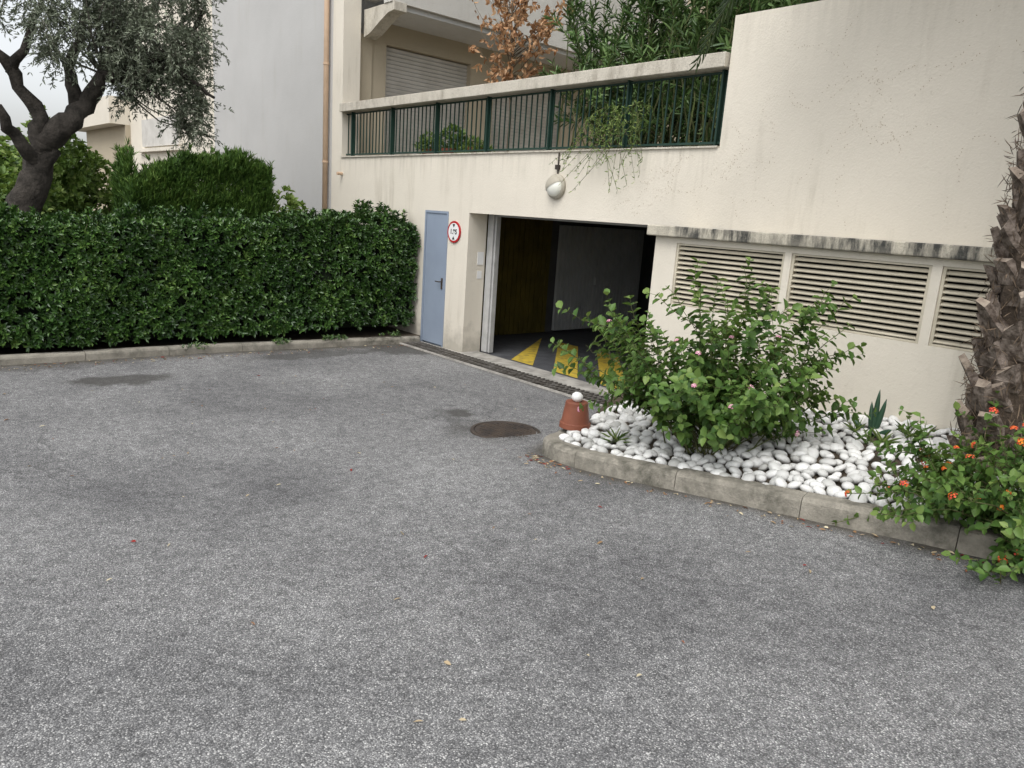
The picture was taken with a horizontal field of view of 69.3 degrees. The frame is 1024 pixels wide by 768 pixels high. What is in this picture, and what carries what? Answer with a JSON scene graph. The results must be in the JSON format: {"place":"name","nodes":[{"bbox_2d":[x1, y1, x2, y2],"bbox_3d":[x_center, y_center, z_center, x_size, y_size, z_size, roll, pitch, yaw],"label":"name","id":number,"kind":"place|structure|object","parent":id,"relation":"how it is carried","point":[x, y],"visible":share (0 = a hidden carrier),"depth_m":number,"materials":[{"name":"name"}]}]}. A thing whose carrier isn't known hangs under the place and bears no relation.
{"place":"outdoors","nodes":[
{"label":"outdoors","id":0,"kind":"place"},
{"bbox_2d":[0,0,121,161],"label":"sky","id":1,"kind":"structure","parent":0,"point":[55,100],"materials":[{"name":"white"}]},
{"bbox_2d":[86,125,130,209],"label":"wing ground floor","id":2,"kind":"structure","parent":0,"point":[102,141],"depth_m":33.90,"materials":[{"name":"beige paint"}]},
{"bbox_2d":[129,0,214,180],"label":"wing wall","id":3,"kind":"structure","parent":0,"point":[136,133],"depth_m":28.38,"materials":[{"name":"beige paint"}]},
{"bbox_2d":[79,95,185,152],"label":"wing balcony","id":4,"kind":"structure","parent":3,"relation":"attached to","point":[100,118],"depth_m":31.50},
{"bbox_2d":[141,115,180,146],"bbox_3d":[-13.607,-9.758,28.640,0.098,1.050,4.500,-7,17,-41],"label":"wing shutter","id":5,"kind":"object","parent":3,"relation":"attached to","point":[150,132],"visible":0.71,"depth_m":28.86,"materials":[{"name":"white"}]},
{"bbox_2d":[392,7,599,71],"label":"balcony soffit","id":6,"kind":"structure","parent":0,"point":[434,24],"depth_m":14.82,"materials":[{"name":"beige paint"}]},
{"bbox_2d":[0,195,1023,767],"bbox_3d":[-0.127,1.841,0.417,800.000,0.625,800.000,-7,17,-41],"label":"ground","id":7,"kind":"structure","parent":0,"point":[852,649],"depth_m":3.72,"materials":[{"name":"grey asphalt"}]},
{"bbox_2d":[0,127,25,194],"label":"distant trees","id":8,"kind":"object","parent":7,"relation":"on","point":[9,162],"visible":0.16,"depth_m":40.78,"materials":[{"name":"green plant"}]},
{"bbox_2d":[0,336,419,365],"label":"curb","id":9,"kind":"structure","parent":7,"relation":"on","point":[67,356],"depth_m":10.16,"materials":[{"name":"concrete"}]},
{"bbox_2d":[0,326,419,354],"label":"garden bed","id":10,"kind":"object","parent":7,"relation":"on","point":[354,332],"visible":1,"depth_m":11.24,"materials":[{"name":"grey concrete"}]},
{"bbox_2d":[0,0,233,213],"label":"olive tree","id":11,"kind":"object","parent":10,"relation":"on","point":[129,62],"visible":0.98,"depth_m":11.63,"materials":[{"name":"green plant"}]},
{"bbox_2d":[0,105,308,218],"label":"garden shrubs","id":12,"kind":"object","parent":10,"relation":"on","point":[75,183],"visible":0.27,"depth_m":13.45,"materials":[{"name":"green plant"}]},
{"bbox_2d":[105,136,278,218],"bbox_3d":[-5.324,-2.519,12.494,2.527,3.085,1.424,-7,17,-41],"label":"cypress hedge","id":13,"kind":"object","parent":10,"relation":"on","point":[175,182],"visible":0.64,"depth_m":11.88,"materials":[{"name":"green plant"}]},
{"bbox_2d":[0,199,420,352],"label":"clipped hedge","id":14,"kind":"object","parent":10,"relation":"on","point":[135,273],"visible":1,"depth_m":10.22,"materials":[{"name":"green plant"}]},
{"bbox_2d":[212,0,557,214],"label":"side block wall","id":15,"kind":"structure","parent":7,"relation":"on","point":[269,78],"depth_m":15.92,"materials":[{"name":"white paint"}]},
{"bbox_2d":[364,1,406,39],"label":"balcony bracket","id":16,"kind":"object","parent":15,"relation":"attached to","point":[379,20],"visible":1,"depth_m":13.59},
{"bbox_2d":[2,345,982,721],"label":"fallen leaves","id":17,"kind":"object","parent":7,"relation":"on","point":[534,457],"visible":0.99,"depth_m":5.35,"materials":[{"name":"brown plant"}]},
{"bbox_2d":[400,341,610,406],"bbox_3d":[-0.116,-0.178,10.739,0.432,0.059,5.020,-7,17,-41],"label":"drain grating","id":18,"kind":"object","parent":7,"relation":"on","point":[527,378],"visible":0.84,"depth_m":10.60,"materials":[{"name":"metal"}]},
{"bbox_2d":[470,421,540,437],"bbox_3d":[-0.066,0.487,7.547,0.720,0.043,0.720,-7,17,-41],"label":"manhole cover","id":19,"kind":"object","parent":7,"relation":"on","point":[495,429],"visible":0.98,"depth_m":7.56,"materials":[{"name":"metal"}]},
{"bbox_2d":[460,351,615,396],"bbox_3d":[0.608,-0.068,10.528,0.355,0.075,4.020,-7,17,-41],"label":"threshold","id":20,"kind":"object","parent":7,"relation":"on","point":[543,373],"visible":0.39,"depth_m":10.75,"materials":[{"name":"concrete"}]},
{"bbox_2d":[506,221,655,334],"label":"side walls","id":21,"kind":"structure","parent":7,"relation":"on","point":[646,265],"depth_m":15.62,"materials":[{"name":"paint"}]},
{"bbox_2d":[480,214,552,335],"bbox_3d":[-0.199,-2.034,13.647,2.370,2.280,0.069,-7,17,-41],"label":"ribbed panel","id":22,"kind":"object","parent":21,"relation":"attached to","point":[523,269],"visible":0.41,"depth_m":13.96,"materials":[{"name":"yellow paint"}]},
{"bbox_2d":[551,225,644,330],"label":"wall","id":23,"kind":"structure","parent":21,"relation":"attached to","point":[593,263],"depth_m":15.08,"materials":[{"name":"grey paint"}]},
{"bbox_2d":[331,0,1023,351],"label":"garage front wall","id":24,"kind":"structure","parent":7,"relation":"on","point":[891,191],"depth_m":7.33,"materials":[{"name":"beige paint"}]},
{"bbox_2d":[322,0,342,209],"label":"downpipe","id":25,"kind":"object","parent":24,"relation":"attached to","point":[325,102],"visible":0.73,"depth_m":14.24,"materials":[{"name":"beige metal"}]},
{"bbox_2d":[420,210,448,346],"bbox_3d":[-1.258,-1.747,12.307,0.105,2.209,0.648,-7,17,-41],"label":"frame","id":26,"kind":"object","parent":24,"relation":"in","point":[424,256],"visible":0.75,"depth_m":12.27,"materials":[{"name":"blue paint"}]},
{"bbox_2d":[422,213,446,344],"bbox_3d":[-1.272,-1.741,12.297,0.040,2.140,0.570,-7,17,-41],"label":"leaf","id":27,"kind":"object","parent":26,"relation":"attached to","point":[434,271],"visible":1,"depth_m":12.28,"materials":[{"name":"blue paint"}]},
{"bbox_2d":[447,221,460,242],"bbox_3d":[-0.918,-2.409,11.727,0.023,0.340,0.340,-7,17,-41],"label":"height limit sign","id":28,"kind":"object","parent":24,"relation":"attached to","point":[454,231],"visible":1,"depth_m":11.71,"materials":[{"name":"white metal"}]},
{"bbox_2d":[477,252,483,278],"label":"notices","id":29,"kind":"object","parent":24,"relation":"attached to","point":[480,257],"visible":1,"depth_m":11.75,"materials":[{"name":"white paper"}]},
{"bbox_2d":[340,146,719,156],"bbox_3d":[-0.386,-3.483,11.229,0.375,0.020,8.410,-7,17,-41],"label":"terrace edge","id":30,"kind":"object","parent":24,"relation":"on","point":[683,147],"visible":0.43,"depth_m":10.01,"materials":[{"name":"beige concrete"}]},
{"bbox_2d":[346,69,728,155],"bbox_3d":[-0.409,-3.876,11.095,0.100,0.800,8.390,-7,17,-41],"label":"terrace railing","id":31,"kind":"object","parent":30,"relation":"on","point":[392,142],"visible":0.89,"depth_m":10.19,"materials":[{"name":"metal"}]},
{"bbox_2d":[548,99,652,193],"bbox_3d":[1.123,-2.948,9.297,0.386,1.115,1.586,-7,17,-41],"label":"trailing plant","id":32,"kind":"object","parent":31,"relation":"attached to","point":[616,123],"visible":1,"depth_m":9.07,"materials":[{"name":"green plant"}]},
{"bbox_2d":[339,51,730,112],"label":"terrace beam","id":33,"kind":"structure","parent":24,"relation":"on","point":[681,66],"depth_m":9.69,"materials":[{"name":"beige concrete"}]},
{"bbox_2d":[545,152,565,198],"bbox_3d":[0.562,-2.779,9.870,0.151,0.605,0.330,-7,17,-41],"label":"wall lamp","id":34,"kind":"object","parent":24,"relation":"attached to","point":[554,190],"visible":1,"depth_m":9.84,"materials":[{"name":"glass"}]},
{"bbox_2d":[481,214,647,352],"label":"guide rails","id":35,"kind":"object","parent":24,"relation":"attached to","point":[491,271],"visible":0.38,"depth_m":11.78,"materials":[{"name":"metal"}]},
{"bbox_2d":[603,6,1019,225],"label":"creeper remains","id":36,"kind":"object","parent":24,"relation":"attached to","point":[819,101],"visible":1,"depth_m":7.04,"materials":[{"name":"beige plant"}]},
{"bbox_2d":[652,1,704,146],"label":"back wall","id":37,"kind":"structure","parent":7,"relation":"on","point":[703,35],"depth_m":18.20,"materials":[{"name":"beige paint"}]},
{"bbox_2d":[367,0,687,65],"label":"balcony parapet","id":38,"kind":"structure","parent":37,"relation":"attached to","point":[463,11],"depth_m":15.07,"materials":[{"name":"beige paint"}]},
{"bbox_2d":[542,429,1002,560],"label":"planter kerb","id":39,"kind":"structure","parent":7,"relation":"on","point":[827,509],"depth_m":5.23,"materials":[{"name":"concrete"}]},
{"bbox_2d":[574,393,1009,519],"bbox_3d":[4.965,1.349,3.078,2.213,0.597,13.400,-7,17,-41],"label":"planter bed","id":40,"kind":"object","parent":39,"relation":"in","point":[876,458],"visible":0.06,"depth_m":5.88,"materials":[{"name":"soil"}]},
{"bbox_2d":[548,257,876,458],"bbox_3d":[1.483,-0.257,6.106,2.468,1.608,2.548,-7,17,-41],"label":"lantana bush","id":41,"kind":"object","parent":40,"relation":"on","point":[711,401],"visible":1,"depth_m":5.70,"materials":[{"name":"green plant"}]},
{"bbox_2d":[600,418,951,459],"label":"pebble bed weeds","id":42,"kind":"object","parent":40,"relation":"on","point":[857,426],"visible":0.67,"depth_m":6.00,"materials":[{"name":"green plant"}]},
{"bbox_2d":[559,400,1020,531],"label":"white pebbles","id":43,"kind":"object","parent":40,"relation":"on","point":[804,453],"visible":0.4,"depth_m":5.94,"materials":[{"name":"white stone"}]},
{"bbox_2d":[559,392,590,430],"bbox_3d":[0.606,0.240,6.979,0.300,0.342,0.300,-7,17,-41],"label":"terracotta pot","id":44,"kind":"object","parent":43,"relation":"on","point":[573,419],"visible":0.98,"depth_m":6.89,"materials":[{"name":"ceramic"}]},
{"bbox_2d":[854,391,891,437],"bbox_3d":[3.034,0.243,6.193,0.097,0.412,0.346,-7,17,-41],"label":"agave plant","id":45,"kind":"object","parent":43,"relation":"on","point":[875,422],"visible":0.7,"depth_m":6.17,"materials":[{"name":"green plant"}]},
{"bbox_2d":[689,0,1023,467],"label":"palm tree","id":46,"kind":"object","parent":40,"relation":"on","point":[998,351],"visible":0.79,"depth_m":5.09,"materials":[{"name":"brown plant"}]},
{"bbox_2d":[831,391,1023,583],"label":"lantana bush","id":47,"kind":"object","parent":40,"relation":"on","point":[987,499],"visible":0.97,"depth_m":4.39,"materials":[{"name":"green plant"}]},
{"bbox_2d":[645,236,994,429],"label":"vent wall","id":48,"kind":"structure","parent":7,"relation":"on","point":[921,375],"depth_m":6.57,"materials":[{"name":"beige paint"}]},
{"bbox_2d":[647,225,995,261],"bbox_3d":[7.379,0.080,2.080,0.583,0.112,17.320,-7,17,-41],"label":"vent coping","id":49,"kind":"object","parent":48,"relation":"on","point":[961,252],"visible":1,"depth_m":6.62,"materials":[{"name":"beige concrete"}]},
{"bbox_2d":[671,243,995,352],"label":"louvres","id":50,"kind":"object","parent":48,"relation":"attached to","point":[938,315],"visible":0.82,"depth_m":6.65,"materials":[{"name":"paint"}]},
{"bbox_2d":[679,246,990,348],"bbox_3d":[7.548,0.586,2.227,0.050,0.890,17.100,-7,17,-41],"label":"vent void","id":51,"kind":"object","parent":48,"relation":"in","point":[918,285],"depth_m":6.96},
{"bbox_2d":[480,325,646,389],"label":"garage floor","id":52,"kind":"structure","parent":0,"point":[509,346],"depth_m":13.21,"materials":[{"name":"concrete"}]},
{"bbox_2d":[512,338,622,388],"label":"warning stripes","id":53,"kind":"object","parent":52,"relation":"on","point":[527,355],"visible":0.2,"depth_m":11.92,"materials":[{"name":"yellow paint"}]},
{"bbox_2d":[678,245,684,302],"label":"vent side wall","id":54,"kind":"structure","parent":0,"point":[681,269],"depth_m":8.43,"materials":[{"name":"beige paint"}]},
{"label":"terrace floor","id":55,"kind":"structure","parent":0,"visible":0},
{"bbox_2d":[358,33,372,155],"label":"corner pier","id":56,"kind":"structure","parent":55,"relation":"on","point":[365,68],"depth_m":14.34,"materials":[{"name":"beige paint"}]},
{"bbox_2d":[412,123,494,153],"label":"terrace plants","id":57,"kind":"object","parent":55,"relation":"on","point":[459,141],"visible":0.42,"depth_m":12.58,"materials":[{"name":"green plant"}]},
{"bbox_2d":[370,25,618,154],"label":"terrace piers","id":58,"kind":"structure","parent":55,"relation":"on","point":[412,41],"depth_m":15.47,"materials":[{"name":"beige paint"}]},
{"bbox_2d":[383,47,559,154],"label":"roller shutters","id":59,"kind":"object","parent":58,"relation":"attached to","point":[403,61],"visible":0.3,"depth_m":15.66,"materials":[{"name":"grey metal"}]},
{"bbox_2d":[468,0,574,151],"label":"withered tree","id":60,"kind":"object","parent":55,"relation":"on","point":[519,16],"visible":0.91,"depth_m":11.77,"materials":[{"name":"orange plant"}]},
{"bbox_2d":[538,0,817,149],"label":"oleander bush","id":61,"kind":"object","parent":55,"relation":"on","point":[667,43],"visible":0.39,"depth_m":9.95,"materials":[{"name":"green plant"}]},
{"bbox_2d":[661,0,820,145],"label":"terrace trees","id":62,"kind":"object","parent":55,"relation":"on","point":[702,1],"visible":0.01,"depth_m":13.77,"materials":[{"name":"green plant"}]}
]}

